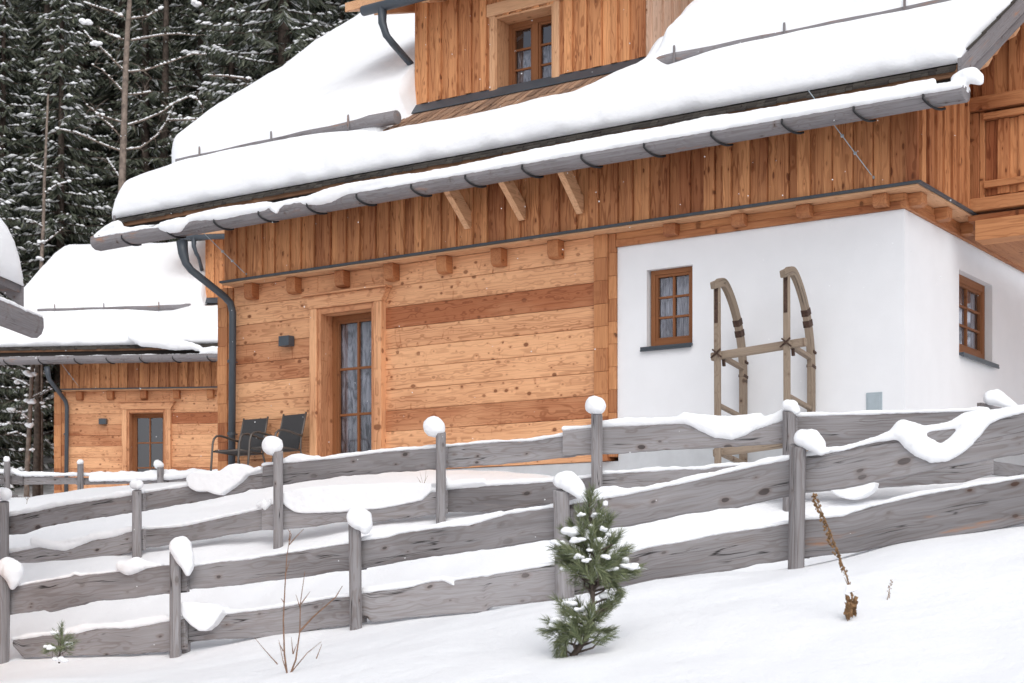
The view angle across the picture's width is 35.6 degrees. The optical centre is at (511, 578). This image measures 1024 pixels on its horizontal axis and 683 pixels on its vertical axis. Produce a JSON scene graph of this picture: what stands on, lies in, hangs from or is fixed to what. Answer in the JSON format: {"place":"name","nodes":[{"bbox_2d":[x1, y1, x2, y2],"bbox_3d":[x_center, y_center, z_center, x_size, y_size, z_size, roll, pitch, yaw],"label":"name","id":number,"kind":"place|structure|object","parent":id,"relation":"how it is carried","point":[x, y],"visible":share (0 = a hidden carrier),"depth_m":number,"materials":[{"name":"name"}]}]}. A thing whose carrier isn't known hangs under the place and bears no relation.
{"place":"outdoors","nodes":[
{"label":"outdoors","id":0,"kind":"place"},
{"bbox_2d":[0,5,950,644],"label":"falling snow","id":1,"kind":"structure","parent":0,"point":[562,249],"depth_m":12.40,"materials":[{"name":"white snow"}]},
{"bbox_2d":[0,373,1023,682],"bbox_3d":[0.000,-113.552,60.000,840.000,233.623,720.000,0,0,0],"label":"ground","id":2,"kind":"structure","parent":0,"point":[948,609],"depth_m":10.79,"materials":[{"name":"white snow"}]},
{"bbox_2d":[0,276,43,337],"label":"outbuilding","id":3,"kind":"structure","parent":2,"relation":"on","point":[19,320],"depth_m":16.60,"materials":[{"name":"grey wood"}]},
{"bbox_2d":[0,218,23,285],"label":"roof snow","id":4,"kind":"structure","parent":3,"relation":"on","point":[10,267],"depth_m":16.50,"materials":[{"name":"white snow"}]},
{"bbox_2d":[0,297,42,316],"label":"gutter snow","id":5,"kind":"structure","parent":3,"relation":"on","point":[16,304],"depth_m":16.35,"materials":[{"name":"white snow"}]},
{"bbox_2d":[0,365,51,496],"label":"bare tree","id":6,"kind":"object","parent":2,"relation":"on","point":[30,401],"visible":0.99,"depth_m":44.44,"materials":[{"name":"brown plant"}]},
{"bbox_2d":[0,3,52,422],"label":"spruce tree","id":7,"kind":"object","parent":2,"relation":"on","point":[19,151],"visible":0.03,"depth_m":56.88,"materials":[{"name":"green plant"}]},
{"bbox_2d":[0,92,53,490],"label":"spruce tree","id":8,"kind":"object","parent":2,"relation":"on","point":[15,372],"visible":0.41,"depth_m":50.37,"materials":[{"name":"green plant"}]},
{"bbox_2d":[0,125,53,459],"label":"spruce tree","id":9,"kind":"object","parent":2,"relation":"on","point":[6,128],"visible":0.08,"depth_m":52.86,"materials":[{"name":"green plant"}]},
{"bbox_2d":[0,0,66,379],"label":"spruce tree","id":10,"kind":"object","parent":2,"relation":"on","point":[15,19],"visible":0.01,"depth_m":58.44,"materials":[{"name":"green plant"}]},
{"bbox_2d":[0,0,68,449],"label":"spruce tree","id":11,"kind":"object","parent":2,"relation":"on","point":[19,127],"visible":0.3,"depth_m":54.88,"materials":[{"name":"green plant"}]},
{"bbox_2d":[17,365,57,496],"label":"bare tree","id":12,"kind":"object","parent":2,"relation":"on","point":[36,489],"visible":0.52,"depth_m":46.42,"materials":[{"name":"plant"}]},
{"bbox_2d":[23,94,73,494],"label":"bare tree","id":13,"kind":"object","parent":2,"relation":"on","point":[42,241],"visible":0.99,"depth_m":49.46,"materials":[{"name":"brown plant"}]},
{"bbox_2d":[1,0,114,458],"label":"spruce tree","id":14,"kind":"object","parent":2,"relation":"on","point":[61,73],"visible":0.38,"depth_m":54.00,"materials":[{"name":"green plant"}]},
{"bbox_2d":[0,0,120,418],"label":"spruce tree","id":15,"kind":"object","parent":2,"relation":"on","point":[29,5],"visible":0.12,"depth_m":56.93,"materials":[{"name":"green plant"}]},
{"bbox_2d":[40,621,81,662],"bbox_3d":[-3.686,0.506,13.003,0.371,0.373,0.211,0,0,0],"label":"young pine","id":16,"kind":"object","parent":2,"relation":"on","point":[54,648],"visible":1,"depth_m":12.99,"materials":[{"name":"green plant"}]},
{"bbox_2d":[7,1,114,269],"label":"spruce tree","id":17,"kind":"object","parent":2,"relation":"on","point":[29,24],"depth_m":65.40,"materials":[{"name":"green plant"}]},
{"bbox_2d":[41,1,115,221],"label":"spruce tree","id":18,"kind":"object","parent":2,"relation":"on","point":[86,61],"visible":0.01,"depth_m":68.95,"materials":[{"name":"green plant"}]},
{"bbox_2d":[9,0,149,225],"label":"spruce tree","id":19,"kind":"object","parent":2,"relation":"on","point":[93,69],"visible":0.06,"depth_m":63.53,"materials":[{"name":"green plant"}]},
{"bbox_2d":[0,461,185,497],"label":"board fence","id":20,"kind":"object","parent":2,"relation":"on","point":[7,479],"visible":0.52,"depth_m":36.26,"materials":[{"name":"grey wood"}]},
{"bbox_2d":[3,456,9,461],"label":"snow cap","id":21,"kind":"object","parent":20,"relation":"on","point":[6,458],"visible":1,"depth_m":36.27,"materials":[{"name":"white snow"}]},
{"bbox_2d":[0,468,217,481],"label":"rail snow","id":22,"kind":"structure","parent":20,"relation":"on","point":[151,475],"depth_m":36.08,"materials":[{"name":"white snow"}]},
{"bbox_2d":[154,460,163,468],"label":"snow cap","id":23,"kind":"object","parent":20,"relation":"on","point":[157,463],"visible":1,"depth_m":35.89,"materials":[{"name":"white snow"}]},
{"bbox_2d":[67,0,159,226],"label":"spruce tree","id":24,"kind":"object","parent":2,"relation":"on","point":[104,183],"visible":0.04,"depth_m":63.57,"materials":[{"name":"green plant"}]},
{"bbox_2d":[0,230,233,492],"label":"chalet","id":25,"kind":"object","parent":2,"relation":"on","point":[166,414],"visible":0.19,"depth_m":42.62,"materials":[{"name":"wood"}]},
{"bbox_2d":[99,418,106,424],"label":"wall lamp","id":26,"kind":"object","parent":25,"relation":"attached to","point":[102,420],"visible":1,"depth_m":42.69,"materials":[{"name":"metal"}]},
{"bbox_2d":[0,241,217,346],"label":"roof snow","id":27,"kind":"structure","parent":25,"relation":"on","point":[89,275],"depth_m":43.47,"materials":[{"name":"white snow"}]},
{"bbox_2d":[15,333,217,356],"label":"gutter snow","id":28,"kind":"structure","parent":25,"relation":"on","point":[161,341],"depth_m":41.45,"materials":[{"name":"white snow"}]},
{"bbox_2d":[116,401,175,485],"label":"patio door","id":29,"kind":"structure","parent":25,"relation":"in","point":[146,436],"depth_m":42.84,"materials":[{"name":"brown wood"}]},
{"bbox_2d":[43,0,201,415],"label":"spruce tree","id":30,"kind":"object","parent":2,"relation":"on","point":[147,128],"visible":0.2,"depth_m":55.91,"materials":[{"name":"green plant"}]},
{"bbox_2d":[52,0,195,226],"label":"spruce tree","id":31,"kind":"object","parent":2,"relation":"on","point":[102,80],"visible":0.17,"depth_m":60.03,"materials":[{"name":"green plant"}]},
{"bbox_2d":[55,0,251,192],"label":"bare tree","id":32,"kind":"object","parent":2,"relation":"on","point":[123,149],"visible":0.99,"depth_m":50.42,"materials":[{"name":"brown plant"}]},
{"bbox_2d":[135,0,190,151],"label":"spruce tree","id":33,"kind":"object","parent":2,"relation":"on","point":[161,37],"visible":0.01,"depth_m":69.86,"materials":[{"name":"green plant"}]},
{"bbox_2d":[135,0,197,242],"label":"bare tree","id":34,"kind":"object","parent":2,"relation":"on","point":[165,74],"visible":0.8,"depth_m":55.91,"materials":[{"name":"brown wood"}]},
{"bbox_2d":[156,2,207,132],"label":"spruce tree","id":35,"kind":"object","parent":2,"relation":"on","point":[170,35],"visible":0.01,"depth_m":69.53,"materials":[{"name":"green plant"}]},
{"bbox_2d":[140,0,225,159],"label":"spruce tree","id":36,"kind":"object","parent":2,"relation":"on","point":[177,22],"visible":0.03,"depth_m":63.71,"materials":[{"name":"green plant"}]},
{"bbox_2d":[151,0,226,241],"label":"spruce tree","id":37,"kind":"object","parent":2,"relation":"on","point":[192,18],"visible":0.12,"depth_m":60.40,"materials":[{"name":"green plant"}]},
{"bbox_2d":[173,0,261,110],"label":"spruce tree","id":38,"kind":"object","parent":2,"relation":"on","point":[207,3],"visible":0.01,"depth_m":63.14,"materials":[{"name":"green plant"}]},
{"bbox_2d":[167,0,268,240],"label":"spruce tree","id":39,"kind":"object","parent":2,"relation":"on","point":[230,69],"visible":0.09,"depth_m":53.32,"materials":[{"name":"green plant"}]},
{"bbox_2d":[189,0,263,240],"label":"spruce tree","id":40,"kind":"object","parent":2,"relation":"on","point":[195,111],"visible":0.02,"depth_m":57.84,"materials":[{"name":"green plant"}]},
{"bbox_2d":[210,416,268,470],"bbox_3d":[-4.025,-1.934,23.595,0.571,0.958,0.729,0,0,34],"label":"garden chair","id":41,"kind":"object","parent":2,"relation":"on","point":[249,427],"visible":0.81,"depth_m":23.72,"materials":[{"name":"fabric"}]},
{"bbox_2d":[166,0,339,135],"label":"spruce tree","id":42,"kind":"object","parent":2,"relation":"on","point":[283,17],"visible":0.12,"depth_m":52.86,"materials":[{"name":"green plant"}]},
{"bbox_2d":[240,0,294,81],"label":"spruce tree","id":43,"kind":"object","parent":2,"relation":"on","point":[276,57],"depth_m":56.59,"materials":[{"name":"green plant"}]},
{"bbox_2d":[221,0,327,80],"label":"spruce tree","id":44,"kind":"object","parent":2,"relation":"on","point":[296,30],"visible":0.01,"depth_m":63.34,"materials":[{"name":"green plant"}]},
{"bbox_2d":[247,412,306,464],"bbox_3d":[-3.407,-1.954,23.175,0.571,0.958,0.729,0,0,40],"label":"garden chair","id":45,"kind":"object","parent":2,"relation":"on","point":[290,431],"visible":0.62,"depth_m":23.28,"materials":[{"name":"grey"}]},
{"bbox_2d":[260,0,310,76],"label":"spruce tree","id":46,"kind":"object","parent":2,"relation":"on","point":[295,20],"depth_m":59.95,"materials":[{"name":"green plant"}]},
{"bbox_2d":[257,529,341,672],"bbox_3d":[-1.439,0.162,10.750,0.594,0.994,0.014,0,0,0],"label":"bare shrub","id":47,"kind":"object","parent":2,"relation":"on","point":[297,644],"visible":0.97,"depth_m":10.75,"materials":[{"name":"brown plant"}]},
{"bbox_2d":[252,0,346,78],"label":"spruce tree","id":48,"kind":"object","parent":2,"relation":"on","point":[316,10],"depth_m":63.99,"materials":[{"name":"green plant"}]},
{"bbox_2d":[305,0,356,33],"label":"spruce tree","id":49,"kind":"object","parent":2,"relation":"on","point":[324,12],"visible":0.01,"depth_m":63.36,"materials":[{"name":"green plant"}]},
{"bbox_2d":[319,0,355,31],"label":"spruce tree","id":50,"kind":"object","parent":2,"relation":"on","point":[335,20],"visible":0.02,"depth_m":56.53,"materials":[{"name":"green plant"}]},
{"bbox_2d":[335,4,359,27],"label":"spruce tree","id":51,"kind":"object","parent":2,"relation":"on","point":[339,22],"depth_m":53.63,"materials":[{"name":"white plant"}]},
{"bbox_2d":[337,1,357,19],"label":"spruce tree","id":52,"kind":"object","parent":2,"relation":"on","point":[352,16],"depth_m":57.28,"materials":[{"name":"green plant"}]},
{"bbox_2d":[0,413,1023,663],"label":"board fence","id":53,"kind":"object","parent":2,"relation":"on","point":[798,539],"visible":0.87,"depth_m":12.97,"materials":[{"name":"grey wood"}]},
{"bbox_2d":[0,557,23,589],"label":"snow cap","id":54,"kind":"object","parent":53,"relation":"on","point":[12,569],"visible":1,"depth_m":15.57,"materials":[{"name":"white snow"}]},
{"bbox_2d":[18,557,163,585],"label":"rail snow","id":55,"kind":"structure","parent":53,"relation":"on","point":[133,565],"depth_m":15.01,"materials":[{"name":"white snow"}]},
{"bbox_2d":[11,614,183,639],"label":"rail snow","id":56,"kind":"structure","parent":53,"relation":"on","point":[131,623],"depth_m":15.18,"materials":[{"name":"white snow"}]},
{"bbox_2d":[169,536,193,575],"bbox_3d":[-3.033,-0.206,14.658,0.241,0.369,0.212,0,0,28],"label":"snow cap","id":57,"kind":"object","parent":53,"relation":"on","point":[181,550],"visible":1,"depth_m":14.58,"materials":[{"name":"white snow"}]},
{"bbox_2d":[181,593,348,630],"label":"rail snow","id":58,"kind":"structure","parent":53,"relation":"on","point":[203,616],"depth_m":14.58,"materials":[{"name":"white snow"}]},
{"bbox_2d":[194,541,348,566],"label":"rail snow","id":59,"kind":"structure","parent":53,"relation":"on","point":[270,554],"depth_m":14.35,"materials":[{"name":"white snow"}]},
{"bbox_2d":[346,507,372,533],"bbox_3d":[-1.316,-0.500,13.758,0.236,0.240,0.202,0,0,28],"label":"snow cap","id":60,"kind":"object","parent":53,"relation":"on","point":[359,519],"visible":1,"depth_m":13.69,"materials":[{"name":"white snow"}]},
{"bbox_2d":[362,561,554,593],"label":"rail snow","id":61,"kind":"structure","parent":53,"relation":"on","point":[397,585],"depth_m":13.45,"materials":[{"name":"white snow"}]},
{"bbox_2d":[361,502,571,540],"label":"rail snow","id":62,"kind":"structure","parent":53,"relation":"on","point":[468,521],"depth_m":13.38,"materials":[{"name":"white snow"}]},
{"bbox_2d":[553,471,585,498],"bbox_3d":[0.463,-0.752,12.829,0.285,0.232,0.167,0,0,28],"label":"snow cap","id":63,"kind":"object","parent":53,"relation":"on","point":[571,482],"visible":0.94,"depth_m":12.76,"materials":[{"name":"white snow"}]},
{"bbox_2d":[570,455,788,503],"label":"rail snow","id":64,"kind":"structure","parent":53,"relation":"on","point":[611,491],"depth_m":12.55,"materials":[{"name":"white snow"}]},
{"bbox_2d":[594,520,787,556],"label":"rail snow","id":65,"kind":"structure","parent":53,"relation":"on","point":[707,535],"depth_m":12.43,"materials":[{"name":"white snow"}]},
{"bbox_2d":[794,429,830,455],"bbox_3d":[2.243,-1.017,11.902,0.282,0.202,0.170,0,0,28],"label":"snow cap","id":66,"kind":"object","parent":53,"relation":"on","point":[812,440],"visible":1,"depth_m":11.84,"materials":[{"name":"white snow"}]},
{"bbox_2d":[805,474,1023,519],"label":"rail snow","id":67,"kind":"structure","parent":53,"relation":"on","point":[892,499],"depth_m":11.62,"materials":[{"name":"white snow"}]},
{"bbox_2d":[806,404,1023,462],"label":"rail snow","id":68,"kind":"structure","parent":53,"relation":"on","point":[914,439],"depth_m":11.50,"materials":[{"name":"white snow"}]},
{"bbox_2d":[0,403,1023,562],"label":"board fence","id":69,"kind":"object","parent":2,"relation":"on","point":[596,441],"visible":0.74,"depth_m":16.64,"materials":[{"name":"grey wood"}]},
{"bbox_2d":[0,487,11,500],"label":"snow cap","id":70,"kind":"object","parent":69,"relation":"on","point":[5,494],"visible":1,"depth_m":19.42,"materials":[{"name":"white snow"}]},
{"bbox_2d":[9,526,143,552],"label":"rail snow","id":71,"kind":"structure","parent":69,"relation":"on","point":[63,544],"depth_m":19.08,"materials":[{"name":"white snow"}]},
{"bbox_2d":[9,489,143,516],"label":"rail snow","id":72,"kind":"structure","parent":69,"relation":"on","point":[118,494],"depth_m":19.08,"materials":[{"name":"white snow"}]},
{"bbox_2d":[129,480,143,488],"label":"snow cap","id":73,"kind":"object","parent":69,"relation":"on","point":[136,484],"visible":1,"depth_m":18.49,"materials":[{"name":"white snow"}]},
{"bbox_2d":[144,463,262,494],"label":"rail snow","id":74,"kind":"structure","parent":69,"relation":"on","point":[226,479],"depth_m":18.05,"materials":[{"name":"white snow"}]},
{"bbox_2d":[142,499,271,529],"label":"rail snow","id":75,"kind":"structure","parent":69,"relation":"on","point":[264,504],"depth_m":18.14,"materials":[{"name":"white snow"}]},
{"bbox_2d":[262,436,282,455],"bbox_3d":[-2.659,-1.471,17.655,0.236,0.221,0.214,0,0,27],"label":"snow cap","id":76,"kind":"object","parent":69,"relation":"on","point":[271,445],"visible":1,"depth_m":17.58,"materials":[{"name":"white snow"}]},
{"bbox_2d":[260,483,446,512],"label":"rail snow","id":77,"kind":"structure","parent":69,"relation":"on","point":[332,498],"depth_m":17.22,"materials":[{"name":"white snow"}]},
{"bbox_2d":[261,444,446,465],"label":"rail snow","id":78,"kind":"structure","parent":69,"relation":"on","point":[298,457],"depth_m":17.34,"materials":[{"name":"white snow"}]},
{"bbox_2d":[423,416,444,436],"bbox_3d":[-0.815,-1.591,16.708,0.235,0.227,0.218,0,0,27],"label":"snow cap","id":79,"kind":"object","parent":69,"relation":"on","point":[433,426],"visible":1,"depth_m":16.63,"materials":[{"name":"white snow"}]},
{"bbox_2d":[446,433,562,446],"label":"rail snow","id":80,"kind":"structure","parent":69,"relation":"on","point":[516,440],"depth_m":16.42,"materials":[{"name":"white snow"}]},
{"bbox_2d":[446,474,590,489],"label":"rail snow","id":81,"kind":"structure","parent":69,"relation":"on","point":[465,483],"depth_m":16.53,"materials":[{"name":"white snow"}]},
{"bbox_2d":[585,396,605,414],"bbox_3d":[0.829,-1.722,15.863,0.215,0.198,0.179,0,0,27],"label":"snow cap","id":82,"kind":"object","parent":69,"relation":"on","point":[595,405],"visible":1,"depth_m":15.80,"materials":[{"name":"white snow"}]},
{"bbox_2d":[603,462,748,473],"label":"rail snow","id":83,"kind":"structure","parent":69,"relation":"on","point":[655,469],"depth_m":15.56,"materials":[{"name":"white snow"}]},
{"bbox_2d":[562,409,796,439],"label":"rail snow","id":84,"kind":"structure","parent":69,"relation":"on","point":[729,427],"depth_m":15.35,"materials":[{"name":"white snow"}]},
{"bbox_2d":[782,399,799,414],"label":"snow cap","id":85,"kind":"object","parent":69,"relation":"on","point":[790,406],"visible":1,"depth_m":14.90,"materials":[{"name":"white snow"}]},
{"bbox_2d":[831,482,878,499],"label":"rail snow","id":86,"kind":"structure","parent":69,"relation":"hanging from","point":[861,492],"depth_m":14.66,"materials":[{"name":"white snow"}]},
{"bbox_2d":[797,406,989,416],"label":"rail snow","id":87,"kind":"structure","parent":69,"relation":"on","point":[862,412],"depth_m":14.63,"materials":[{"name":"white snow"}]},
{"bbox_2d":[983,389,1016,407],"bbox_3d":[4.391,-1.611,14.312,0.301,0.186,0.142,0,0,27],"label":"snow cap","id":88,"kind":"object","parent":69,"relation":"on","point":[997,397],"visible":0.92,"depth_m":14.27,"materials":[{"name":"white snow"}]},
{"bbox_2d":[90,0,1023,487],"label":"chalet","id":89,"kind":"object","parent":2,"relation":"on","point":[598,272],"visible":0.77,"depth_m":20.77,"materials":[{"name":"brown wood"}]},
{"bbox_2d":[278,335,293,346],"bbox_3d":[-3.346,-3.522,23.659,0.200,0.150,0.146,0,0,34],"label":"wall lamp","id":90,"kind":"object","parent":89,"relation":"attached to","point":[286,341],"visible":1,"depth_m":23.60,"materials":[{"name":"metal"}]},
{"bbox_2d":[300,284,392,456],"bbox_3d":[-2.193,-2.830,23.320,1.610,2.660,0.920,0,0,34],"label":"patio door","id":91,"kind":"structure","parent":89,"relation":"in","point":[347,381],"depth_m":23.30,"materials":[{"name":"brown wood"}]},
{"bbox_2d":[491,15,551,97],"bbox_3d":[0.401,-7.595,23.259,1.141,1.296,0.924,0,0,34],"label":"dormer window","id":92,"kind":"structure","parent":89,"relation":"in","point":[534,62],"depth_m":23.33,"materials":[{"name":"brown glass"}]},
{"bbox_2d":[94,67,983,237],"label":"gutter snow","id":93,"kind":"structure","parent":89,"relation":"on","point":[966,77],"depth_m":19.36,"materials":[{"name":"white snow"}]},
{"bbox_2d":[112,0,1011,218],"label":"roof snow","id":94,"kind":"structure","parent":89,"relation":"on","point":[333,80],"depth_m":20.70,"materials":[{"name":"white snow"}]},
{"bbox_2d":[640,266,692,351],"bbox_3d":[2.163,-3.444,20.369,0.833,1.168,0.704,0,0,34],"label":"window","id":95,"kind":"structure","parent":89,"relation":"in","point":[671,289],"depth_m":20.24,"materials":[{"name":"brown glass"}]},
{"bbox_2d":[959,274,998,368],"bbox_3d":[5.939,-3.329,20.634,0.308,1.098,1.440,0,0,34],"label":"window","id":96,"kind":"structure","parent":89,"relation":"in","point":[966,311],"depth_m":20.85,"materials":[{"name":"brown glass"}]},
{"bbox_2d":[536,482,649,658],"bbox_3d":[0.492,-0.010,9.752,0.736,1.183,0.451,0,0,0],"label":"young pine","id":97,"kind":"object","parent":2,"relation":"on","point":[608,572],"visible":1,"depth_m":9.70,"materials":[{"name":"green plant"}]},
{"bbox_2d":[710,266,816,463],"bbox_3d":[3.003,-2.408,18.851,1.224,2.416,0.876,0,0,34],"label":"horn sledge","id":98,"kind":"object","parent":2,"relation":"on","point":[788,346],"visible":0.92,"depth_m":18.84,"materials":[{"name":"brown wood"}]},
{"bbox_2d":[811,493,857,621],"bbox_3d":[1.962,-0.131,9.669,0.294,0.783,0.120,0,0,0],"label":"dry stalk","id":99,"kind":"object","parent":2,"relation":"on","point":[850,610],"visible":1,"depth_m":9.66,"materials":[{"name":"brown plant"}]},
{"bbox_2d":[845,584,856,592],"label":"snow cap","id":100,"kind":"object","parent":99,"relation":"on","point":[851,588],"visible":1,"depth_m":9.64,"materials":[{"name":"white snow"}]},
{"bbox_2d":[887,580,892,599],"bbox_3d":[2.365,0.071,9.970,0.042,0.136,0.008,0,0,0],"label":"seed stalk","id":101,"kind":"object","parent":2,"relation":"on","point":[889,589],"visible":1,"depth_m":9.97,"materials":[{"name":"grey plant"}]}
]}

